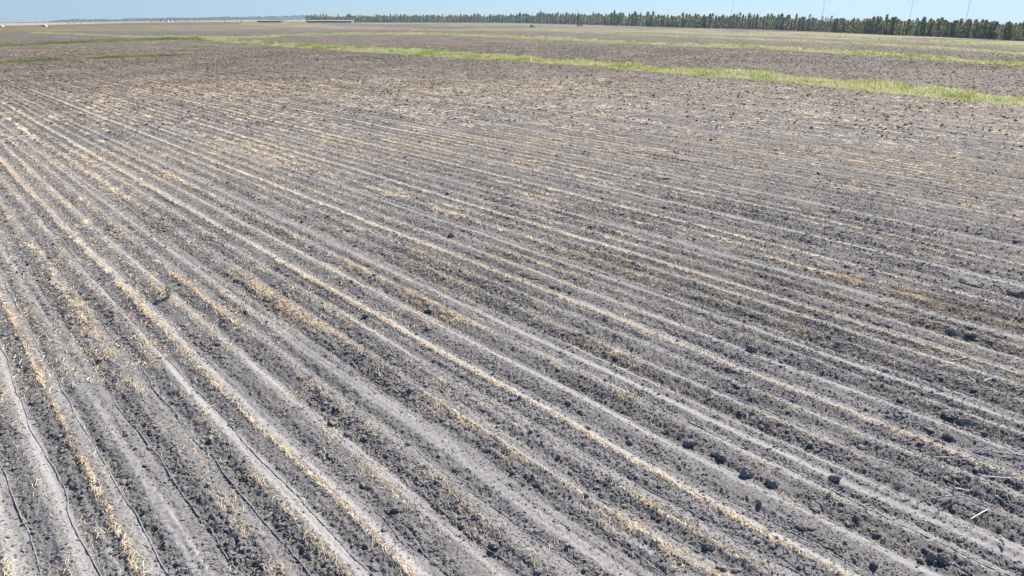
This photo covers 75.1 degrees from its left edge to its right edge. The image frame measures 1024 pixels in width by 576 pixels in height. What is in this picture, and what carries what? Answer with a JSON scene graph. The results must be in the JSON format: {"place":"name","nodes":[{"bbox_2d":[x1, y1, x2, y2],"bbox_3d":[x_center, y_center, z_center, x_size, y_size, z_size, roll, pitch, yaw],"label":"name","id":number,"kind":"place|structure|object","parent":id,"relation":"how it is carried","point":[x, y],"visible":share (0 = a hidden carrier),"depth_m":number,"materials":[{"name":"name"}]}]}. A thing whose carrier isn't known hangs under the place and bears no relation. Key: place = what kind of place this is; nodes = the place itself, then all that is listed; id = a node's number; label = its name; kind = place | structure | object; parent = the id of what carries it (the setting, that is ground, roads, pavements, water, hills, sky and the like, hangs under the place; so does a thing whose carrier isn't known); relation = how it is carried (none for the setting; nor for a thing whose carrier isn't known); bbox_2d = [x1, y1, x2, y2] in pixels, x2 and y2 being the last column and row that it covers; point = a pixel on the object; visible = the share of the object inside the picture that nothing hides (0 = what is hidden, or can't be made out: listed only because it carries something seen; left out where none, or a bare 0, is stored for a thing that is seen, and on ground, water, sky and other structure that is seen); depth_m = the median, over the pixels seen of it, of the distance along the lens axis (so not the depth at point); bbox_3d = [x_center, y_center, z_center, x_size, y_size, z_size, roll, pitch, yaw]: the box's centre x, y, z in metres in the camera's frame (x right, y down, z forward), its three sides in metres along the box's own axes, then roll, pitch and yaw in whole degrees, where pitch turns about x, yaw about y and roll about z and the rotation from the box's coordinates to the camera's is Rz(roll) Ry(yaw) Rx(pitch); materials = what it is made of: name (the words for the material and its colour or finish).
{"place":"outdoors","nodes":[
{"label":"outdoors","id":0,"kind":"place"},
{"bbox_2d":[0,19,1023,575],"bbox_3d":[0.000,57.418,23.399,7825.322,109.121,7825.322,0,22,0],"label":"field ground","id":1,"kind":"structure","parent":0,"point":[474,565],"depth_m":19.59,"materials":[{"name":"soil"}]},
{"bbox_2d":[0,465,41,575],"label":"drip hose","id":2,"kind":"object","parent":1,"relation":"on","point":[22,521],"visible":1,"depth_m":10.85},
{"bbox_2d":[0,343,101,575],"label":"drip hose","id":3,"kind":"object","parent":1,"relation":"on","point":[100,574],"visible":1,"depth_m":11.85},
{"bbox_2d":[0,272,167,573],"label":"drip hose","id":4,"kind":"object","parent":1,"relation":"on","point":[95,446],"visible":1,"depth_m":12.41,"materials":[{"name":"plastic"}]},
{"bbox_2d":[0,53,200,63],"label":"grass strip","id":5,"kind":"object","parent":1,"relation":"on","point":[59,58],"depth_m":129.99,"materials":[{"name":"plant"}]},
{"bbox_2d":[0,37,211,46],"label":"grass strip","id":6,"kind":"object","parent":1,"relation":"on","point":[8,44],"depth_m":222.03,"materials":[{"name":"plant"}]},
{"bbox_2d":[1,228,243,575],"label":"drip hose","id":7,"kind":"object","parent":1,"relation":"on","point":[140,432],"visible":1,"depth_m":12.73,"materials":[{"name":"plastic"}]},
{"bbox_2d":[30,32,278,37],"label":"grass strip","id":8,"kind":"object","parent":1,"relation":"on","point":[147,36],"depth_m":273.94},
{"bbox_2d":[1,193,311,575],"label":"drip hose","id":9,"kind":"object","parent":1,"relation":"on","point":[181,423],"visible":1,"depth_m":12.91,"materials":[{"name":"plastic"}]},
{"bbox_2d":[0,24,320,31],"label":"yellow weeds","id":10,"kind":"object","parent":1,"relation":"on","point":[137,27],"visible":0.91,"depth_m":499.00,"materials":[{"name":"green plant"}]},
{"bbox_2d":[15,15,319,22],"bbox_3d":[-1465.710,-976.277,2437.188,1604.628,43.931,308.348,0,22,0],"label":"treeline","id":11,"kind":"object","parent":1,"relation":"on","point":[202,19],"visible":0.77,"depth_m":2367.07,"materials":[{"name":"green plant"}]},
{"bbox_2d":[164,284,173,296],"bbox_3d":[-9.884,0.101,19.182,0.268,0.425,0.273,0,22,0],"label":"weed plant","id":12,"kind":"object","parent":1,"relation":"on","point":[169,292],"visible":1,"depth_m":19.14,"materials":[{"name":"green plant"}]},
{"bbox_2d":[0,171,373,575],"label":"drip hose","id":13,"kind":"object","parent":1,"relation":"on","point":[224,417],"visible":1,"depth_m":12.95,"materials":[{"name":"plastic"}]},
{"bbox_2d":[14,167,449,575],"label":"drip hose","id":14,"kind":"object","parent":1,"relation":"on","point":[288,429],"visible":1,"depth_m":12.49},
{"bbox_2d":[10,148,526,575],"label":"drip hose","id":15,"kind":"object","parent":1,"relation":"on","point":[309,401],"visible":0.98,"depth_m":13.86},
{"bbox_2d":[4,131,590,575],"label":"drip hose","id":16,"kind":"object","parent":1,"relation":"on","point":[340,395],"visible":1,"depth_m":13.41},
{"bbox_2d":[307,20,353,22],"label":"long shed","id":17,"kind":"structure","parent":1,"relation":"on","point":[330,21],"depth_m":921.35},
{"bbox_2d":[37,144,666,575],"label":"drip hose","id":18,"kind":"object","parent":1,"relation":"on","point":[447,430],"visible":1,"depth_m":12.51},
{"bbox_2d":[33,131,743,575],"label":"drip hose","id":19,"kind":"object","parent":1,"relation":"on","point":[487,417],"visible":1,"depth_m":13.22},
{"bbox_2d":[45,132,800,573],"bbox_3d":[-14.281,-3.333,28.298,0.307,0.072,61.036,-19,29,-39],"label":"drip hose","id":20,"kind":"object","parent":1,"relation":"on","point":[503,404],"visible":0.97,"depth_m":12.46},
{"bbox_2d":[51,127,872,575],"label":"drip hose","id":21,"kind":"object","parent":1,"relation":"on","point":[553,403],"visible":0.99,"depth_m":12.82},
{"bbox_2d":[488,540,498,548],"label":"soil clod","id":22,"kind":"object","parent":1,"relation":"on","point":[493,544],"visible":0.98,"depth_m":10.20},
{"bbox_2d":[73,132,931,570],"bbox_3d":[-13.943,-4.006,29.956,0.200,0.074,59.453,-19,29,-39],"label":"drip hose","id":23,"kind":"object","parent":1,"relation":"on","point":[541,374],"visible":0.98,"depth_m":13.08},
{"bbox_2d":[0,43,1023,575],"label":"soil clods","id":24,"kind":"object","parent":1,"relation":"on","point":[854,509],"visible":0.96,"depth_m":16.27,"materials":[{"name":"soil"}]},
{"bbox_2d":[0,39,1023,575],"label":"straw litter","id":25,"kind":"object","parent":1,"relation":"on","point":[258,283],"visible":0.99,"depth_m":26.73,"materials":[{"name":"plant"}]},
{"bbox_2d":[532,566,541,574],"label":"soil clod","id":26,"kind":"object","parent":1,"relation":"on","point":[537,571],"visible":1,"depth_m":9.74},
{"bbox_2d":[71,124,1011,575],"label":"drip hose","id":27,"kind":"object","parent":1,"relation":"on","point":[689,422],"visible":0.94,"depth_m":12.56,"materials":[{"name":"plastic"}]},
{"bbox_2d":[85,124,1022,546],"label":"drip hose","id":28,"kind":"object","parent":1,"relation":"on","point":[615,366],"visible":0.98,"depth_m":14.05,"materials":[{"name":"plastic"}]},
{"bbox_2d":[93,122,1022,519],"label":"drip hose","id":29,"kind":"object","parent":1,"relation":"on","point":[671,370],"visible":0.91,"depth_m":14.39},
{"bbox_2d":[120,122,1023,472],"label":"drip hose","id":30,"kind":"object","parent":1,"relation":"on","point":[658,330],"visible":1,"depth_m":16.30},
{"bbox_2d":[123,129,1022,495],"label":"drip hose","id":31,"kind":"object","parent":1,"relation":"on","point":[639,339],"visible":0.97,"depth_m":15.93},
{"bbox_2d":[123,119,1022,452],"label":"drip hose","id":32,"kind":"object","parent":1,"relation":"on","point":[651,313],"visible":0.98,"depth_m":17.00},
{"bbox_2d":[138,119,1023,432],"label":"drip hose","id":33,"kind":"object","parent":1,"relation":"on","point":[626,291],"visible":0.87,"depth_m":18.14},
{"bbox_2d":[201,36,1023,105],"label":"grass strip","id":34,"kind":"object","parent":1,"relation":"on","point":[931,90],"depth_m":94.23,"materials":[{"name":"plant"}]},
{"bbox_2d":[270,31,1023,66],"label":"grass strip","id":35,"kind":"object","parent":1,"relation":"on","point":[917,56],"depth_m":178.14,"materials":[{"name":"plant"}]},
{"bbox_2d":[645,11,649,25],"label":"poplar tree","id":36,"kind":"object","parent":1,"relation":"on","point":[647,19],"visible":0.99,"depth_m":548.83,"materials":[{"name":"green plant"}]},
{"bbox_2d":[655,14,660,26],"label":"poplar tree","id":37,"kind":"object","parent":1,"relation":"on","point":[657,18],"visible":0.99,"depth_m":535.65,"materials":[{"name":"green plant"}]},
{"bbox_2d":[654,175,669,178],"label":"soil clod","id":38,"kind":"object","parent":1,"relation":"on","point":[660,177],"visible":0.96,"depth_m":33.61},
{"bbox_2d":[308,12,1023,37],"bbox_3d":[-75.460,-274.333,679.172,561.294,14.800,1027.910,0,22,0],"label":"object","id":39,"kind":"object","parent":1,"relation":"on","point":[808,22],"visible":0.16,"depth_m":608.46,"materials":[{"name":"green plant"}]},
{"bbox_2d":[317,19,1023,39],"bbox_3d":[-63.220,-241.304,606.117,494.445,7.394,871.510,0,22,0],"label":"undergrowth","id":40,"kind":"object","parent":1,"relation":"on","point":[558,21],"visible":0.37,"depth_m":655.39,"materials":[{"name":"green plant"}]},
{"bbox_2d":[683,439,696,447],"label":"soil clod","id":41,"kind":"object","parent":1,"relation":"on","point":[688,443],"visible":1,"depth_m":12.68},
{"bbox_2d":[694,14,700,27],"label":"poplar tree","id":42,"kind":"object","parent":1,"relation":"on","point":[697,24],"visible":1,"depth_m":475.69,"materials":[{"name":"green plant"}]},
{"bbox_2d":[701,543,713,550],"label":"soil clod","id":43,"kind":"object","parent":1,"relation":"on","point":[708,546],"visible":1,"depth_m":10.17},
{"bbox_2d":[707,13,712,27],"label":"poplar tree","id":44,"kind":"object","parent":1,"relation":"on","point":[709,22],"visible":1,"depth_m":464.41,"materials":[{"name":"green plant"}]},
{"bbox_2d":[411,29,1023,54],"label":"grass strip","id":45,"kind":"object","parent":1,"relation":"on","point":[921,46],"depth_m":232.65,"materials":[{"name":"plant"}]},
{"bbox_2d":[711,451,725,459],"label":"soil clod","id":46,"kind":"object","parent":1,"relation":"on","point":[720,455],"visible":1,"depth_m":12.30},
{"bbox_2d":[716,562,726,570],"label":"soil clod","id":47,"kind":"object","parent":1,"relation":"on","point":[720,566],"visible":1,"depth_m":9.85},
{"bbox_2d":[719,14,725,27],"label":"poplar tree","id":48,"kind":"object","parent":1,"relation":"on","point":[722,23],"visible":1,"depth_m":457.54,"materials":[{"name":"green plant"}]},
{"bbox_2d":[740,465,752,477],"bbox_3d":[4.214,3.302,11.928,0.240,0.266,0.250,9,24,21],"label":"soil clod","id":49,"kind":"object","parent":1,"relation":"on","point":[745,471],"visible":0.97,"depth_m":11.85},
{"bbox_2d":[745,13,750,28],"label":"poplar tree","id":50,"kind":"object","parent":1,"relation":"on","point":[748,20],"visible":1,"depth_m":434.87,"materials":[{"name":"green plant"}]},
{"bbox_2d":[746,344,757,351],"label":"soil clod","id":51,"kind":"object","parent":1,"relation":"on","point":[752,348],"visible":1,"depth_m":16.27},
{"bbox_2d":[754,14,758,28],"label":"poplar tree","id":52,"kind":"object","parent":1,"relation":"on","point":[756,21],"visible":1,"depth_m":433.31,"materials":[{"name":"green plant"}]},
{"bbox_2d":[764,14,768,28],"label":"poplar tree","id":53,"kind":"object","parent":1,"relation":"on","point":[766,21],"visible":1,"depth_m":419.90,"materials":[{"name":"green plant"}]},
{"bbox_2d":[768,13,773,29],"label":"poplar tree","id":54,"kind":"object","parent":1,"relation":"on","point":[771,15],"visible":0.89,"depth_m":415.99,"materials":[{"name":"green plant"}]},
{"bbox_2d":[766,476,778,487],"bbox_3d":[4.569,3.405,11.672,0.243,0.180,0.235,10,24,24],"label":"soil clod","id":55,"kind":"object","parent":1,"relation":"on","point":[772,482],"visible":1,"depth_m":11.61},
{"bbox_2d":[777,13,784,29],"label":"poplar tree","id":56,"kind":"object","parent":1,"relation":"on","point":[780,21],"visible":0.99,"depth_m":400.13,"materials":[{"name":"green plant"}]},
{"bbox_2d":[783,14,790,29],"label":"poplar tree","id":57,"kind":"object","parent":1,"relation":"on","point":[787,18],"visible":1,"depth_m":391.72,"materials":[{"name":"green plant"}]},
{"bbox_2d":[793,14,797,30],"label":"poplar tree","id":58,"kind":"object","parent":1,"relation":"on","point":[795,23],"visible":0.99,"depth_m":382.84,"materials":[{"name":"green plant"}]},
{"bbox_2d":[797,523,808,531],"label":"soil clod","id":59,"kind":"object","parent":1,"relation":"on","point":[803,526],"visible":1,"depth_m":10.59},
{"bbox_2d":[808,502,820,513],"bbox_3d":[5.037,3.668,11.103,0.221,0.122,0.209,12,25,27],"label":"soil clod","id":60,"kind":"object","parent":1,"relation":"on","point":[816,508],"visible":1,"depth_m":11.07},
{"bbox_2d":[831,18,835,31],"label":"poplar tree","id":61,"kind":"object","parent":1,"relation":"on","point":[833,25],"visible":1,"depth_m":344.42,"materials":[{"name":"green plant"}]},
{"bbox_2d":[829,475,841,481],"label":"soil clod","id":62,"kind":"object","parent":1,"relation":"on","point":[833,478],"visible":1,"depth_m":11.68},
{"bbox_2d":[838,18,845,31],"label":"poplar tree","id":63,"kind":"object","parent":1,"relation":"on","point":[842,21],"visible":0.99,"depth_m":338.29,"materials":[{"name":"green plant"}]},
{"bbox_2d":[853,21,858,32],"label":"poplar tree","id":64,"kind":"object","parent":1,"relation":"on","point":[856,23],"visible":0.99,"depth_m":325.75,"materials":[{"name":"green plant"}]},
{"bbox_2d":[859,20,866,32],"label":"poplar tree","id":65,"kind":"object","parent":1,"relation":"on","point":[863,27],"visible":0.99,"depth_m":319.73,"materials":[{"name":"green plant"}]},
{"bbox_2d":[703,32,1023,46],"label":"grass strip","id":66,"kind":"object","parent":1,"relation":"on","point":[964,42],"depth_m":237.12,"materials":[{"name":"plant"}]},
{"bbox_2d":[869,16,875,33],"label":"poplar tree","id":67,"kind":"object","parent":1,"relation":"on","point":[871,27],"visible":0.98,"depth_m":314.35,"materials":[{"name":"green plant"}]},
{"bbox_2d":[873,16,878,33],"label":"poplar tree","id":68,"kind":"object","parent":1,"relation":"on","point":[876,23],"visible":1,"depth_m":310.90,"materials":[{"name":"green plant"}]},
{"bbox_2d":[875,16,882,33],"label":"poplar tree","id":69,"kind":"object","parent":1,"relation":"on","point":[879,25],"visible":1,"depth_m":310.29,"materials":[{"name":"green plant"}]},
{"bbox_2d":[882,14,888,33],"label":"poplar tree","id":70,"kind":"object","parent":1,"relation":"on","point":[886,21],"visible":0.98,"depth_m":303.97,"materials":[{"name":"green plant"}]},
{"bbox_2d":[887,17,895,34],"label":"poplar tree","id":71,"kind":"object","parent":1,"relation":"on","point":[891,24],"visible":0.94,"depth_m":299.22,"materials":[{"name":"green plant"}]},
{"bbox_2d":[893,19,899,34],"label":"poplar tree","id":72,"kind":"object","parent":1,"relation":"on","point":[897,22],"visible":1,"depth_m":296.06,"materials":[{"name":"green plant"}]},
{"bbox_2d":[896,21,902,34],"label":"poplar tree","id":73,"kind":"object","parent":1,"relation":"on","point":[899,30],"visible":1,"depth_m":293.49,"materials":[{"name":"green plant"}]},
{"bbox_2d":[904,19,911,34],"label":"poplar tree","id":74,"kind":"object","parent":1,"relation":"on","point":[906,31],"visible":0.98,"depth_m":288.60,"materials":[{"name":"green plant"}]},
{"bbox_2d":[912,18,918,35],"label":"poplar tree","id":75,"kind":"object","parent":1,"relation":"on","point":[915,27],"visible":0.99,"depth_m":284.91,"materials":[{"name":"green plant"}]},
{"bbox_2d":[918,17,926,35],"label":"poplar tree","id":76,"kind":"object","parent":1,"relation":"on","point":[922,23],"visible":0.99,"depth_m":281.15,"materials":[{"name":"green plant"}]},
{"bbox_2d":[920,422,933,431],"bbox_3d":[8.225,2.776,13.202,0.240,0.153,0.194,16,27,33],"label":"soil clod","id":77,"kind":"object","parent":1,"relation":"on","point":[927,427],"visible":1,"depth_m":13.18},
{"bbox_2d":[925,18,933,35],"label":"poplar tree","id":78,"kind":"object","parent":1,"relation":"on","point":[928,28],"visible":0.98,"depth_m":277.32,"materials":[{"name":"green plant"}]},
{"bbox_2d":[926,552,936,561],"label":"soil clod","id":79,"kind":"object","parent":1,"relation":"on","point":[931,556],"visible":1,"depth_m":9.98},
{"bbox_2d":[935,17,943,35],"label":"poplar tree","id":80,"kind":"object","parent":1,"relation":"on","point":[941,21],"visible":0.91,"depth_m":272.77,"materials":[{"name":"green plant"}]},
{"bbox_2d":[936,552,949,563],"bbox_3d":[6.434,4.045,9.945,0.170,0.160,0.129,18,28,37],"label":"soil clod","id":81,"kind":"object","parent":1,"relation":"on","point":[942,558],"visible":1,"depth_m":9.92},
{"bbox_2d":[940,19,946,36],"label":"poplar tree","id":82,"kind":"object","parent":1,"relation":"on","point":[944,24],"visible":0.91,"depth_m":269.45,"materials":[{"name":"green plant"}]},
{"bbox_2d":[942,432,952,438],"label":"soil clod","id":83,"kind":"object","parent":1,"relation":"on","point":[947,435],"visible":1,"depth_m":12.88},
{"bbox_2d":[945,22,951,36],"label":"poplar tree","id":84,"kind":"object","parent":1,"relation":"on","point":[948,30],"visible":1,"depth_m":265.85,"materials":[{"name":"green plant"}]},
{"bbox_2d":[942,409,955,418],"bbox_3d":[8.904,2.583,13.592,0.256,0.153,0.280,12,25,27],"label":"soil clod","id":85,"kind":"object","parent":1,"relation":"on","point":[947,413],"visible":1,"depth_m":13.54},
{"bbox_2d":[945,328,957,333],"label":"soil clod","id":86,"kind":"object","parent":1,"relation":"on","point":[951,330],"visible":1,"depth_m":17.15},
{"bbox_2d":[950,20,956,36],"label":"poplar tree","id":87,"kind":"object","parent":1,"relation":"on","point":[953,26],"visible":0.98,"depth_m":264.47,"materials":[{"name":"green plant"}]},
{"bbox_2d":[952,20,958,36],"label":"poplar tree","id":88,"kind":"object","parent":1,"relation":"on","point":[956,25],"visible":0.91,"depth_m":262.98,"materials":[{"name":"green plant"}]},
{"bbox_2d":[924,494,987,508],"bbox_3d":[7.413,3.537,11.132,0.923,0.149,0.122,8,23,18],"label":"hose piece","id":89,"kind":"object","parent":1,"relation":"on","point":[957,497],"visible":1,"depth_m":11.14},
{"bbox_2d":[944,562,973,575],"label":"hose piece","id":90,"kind":"object","parent":1,"relation":"on","point":[960,567],"visible":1,"depth_m":9.84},
{"bbox_2d":[955,18,963,36],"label":"poplar tree","id":91,"kind":"object","parent":1,"relation":"on","point":[961,21],"visible":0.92,"depth_m":259.95,"materials":[{"name":"green plant"}]},
{"bbox_2d":[958,417,973,426],"bbox_3d":[9.101,2.704,13.361,0.277,0.196,0.206,17,28,36],"label":"soil clod","id":92,"kind":"object","parent":1,"relation":"on","point":[966,422],"visible":0.98,"depth_m":13.33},
{"bbox_2d":[960,19,972,37],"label":"poplar tree","id":93,"kind":"object","parent":1,"relation":"on","point":[964,32],"visible":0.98,"depth_m":256.04,"materials":[{"name":"green plant"}]},
{"bbox_2d":[958,277,982,287],"bbox_3d":[14.034,-0.157,20.374,0.536,0.197,0.717,-15,27,-32],"label":"soil clod","id":94,"kind":"object","parent":1,"relation":"on","point":[969,282],"visible":0.96,"depth_m":20.31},
{"bbox_2d":[933,455,1011,477],"bbox_3d":[8.368,3.164,12.102,1.198,0.124,0.264,13,26,29],"label":"hose piece","id":95,"kind":"object","parent":1,"relation":"on","point":[977,459],"visible":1,"depth_m":12.13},
{"bbox_2d":[969,19,978,37],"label":"poplar tree","id":96,"kind":"object","parent":1,"relation":"on","point":[973,28],"visible":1,"depth_m":252.66,"materials":[{"name":"green plant"}]},
{"bbox_2d":[973,22,979,37],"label":"poplar tree","id":97,"kind":"object","parent":1,"relation":"on","point":[976,30],"visible":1,"depth_m":251.32,"materials":[{"name":"green plant"}]},
{"bbox_2d":[976,19,983,37],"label":"poplar tree","id":98,"kind":"object","parent":1,"relation":"on","point":[978,35],"visible":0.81,"depth_m":249.14,"materials":[{"name":"green plant"}]},
{"bbox_2d":[980,19,987,38],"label":"poplar tree","id":99,"kind":"object","parent":1,"relation":"on","point":[982,34],"visible":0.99,"depth_m":245.65,"materials":[{"name":"green plant"}]},
{"bbox_2d":[985,21,993,38],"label":"poplar tree","id":100,"kind":"object","parent":1,"relation":"on","point":[988,32],"visible":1,"depth_m":242.11,"materials":[{"name":"green plant"}]},
{"bbox_2d":[990,21,998,38],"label":"poplar tree","id":101,"kind":"object","parent":1,"relation":"on","point":[995,26],"visible":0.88,"depth_m":240.61,"materials":[{"name":"green plant"}]},
{"bbox_2d":[974,449,1023,455],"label":"hose piece","id":102,"kind":"object","parent":1,"relation":"on","point":[1001,452],"visible":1,"depth_m":12.39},
{"bbox_2d":[1001,22,1007,39],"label":"poplar tree","id":103,"kind":"object","parent":1,"relation":"on","point":[1004,31],"visible":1,"depth_m":234.42,"materials":[{"name":"green plant"}]},
{"bbox_2d":[1006,23,1012,39],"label":"poplar tree","id":104,"kind":"object","parent":1,"relation":"on","point":[1010,27],"visible":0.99,"depth_m":232.96,"materials":[{"name":"green plant"}]},
{"bbox_2d":[1008,23,1017,39],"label":"poplar tree","id":105,"kind":"object","parent":1,"relation":"on","point":[1011,36],"visible":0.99,"depth_m":231.39,"materials":[{"name":"green plant"}]},
{"bbox_2d":[1005,288,1023,296],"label":"soil clod","id":106,"kind":"object","parent":1,"relation":"on","point":[1013,292],"visible":0.99,"depth_m":19.50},
{"bbox_2d":[1014,23,1021,39],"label":"poplar tree","id":107,"kind":"object","parent":1,"relation":"on","point":[1017,32],"visible":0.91,"depth_m":229.36,"materials":[{"name":"green plant"}]},
{"bbox_2d":[1017,21,1023,39],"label":"poplar tree","id":108,"kind":"object","parent":1,"relation":"on","point":[1020,37],"visible":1,"depth_m":227.03,"materials":[{"name":"green plant"}]},
{"bbox_2d":[0,0,1023,24],"label":"sky","id":109,"kind":"structure","parent":0,"point":[11,11],"materials":[{"name":"blue"}]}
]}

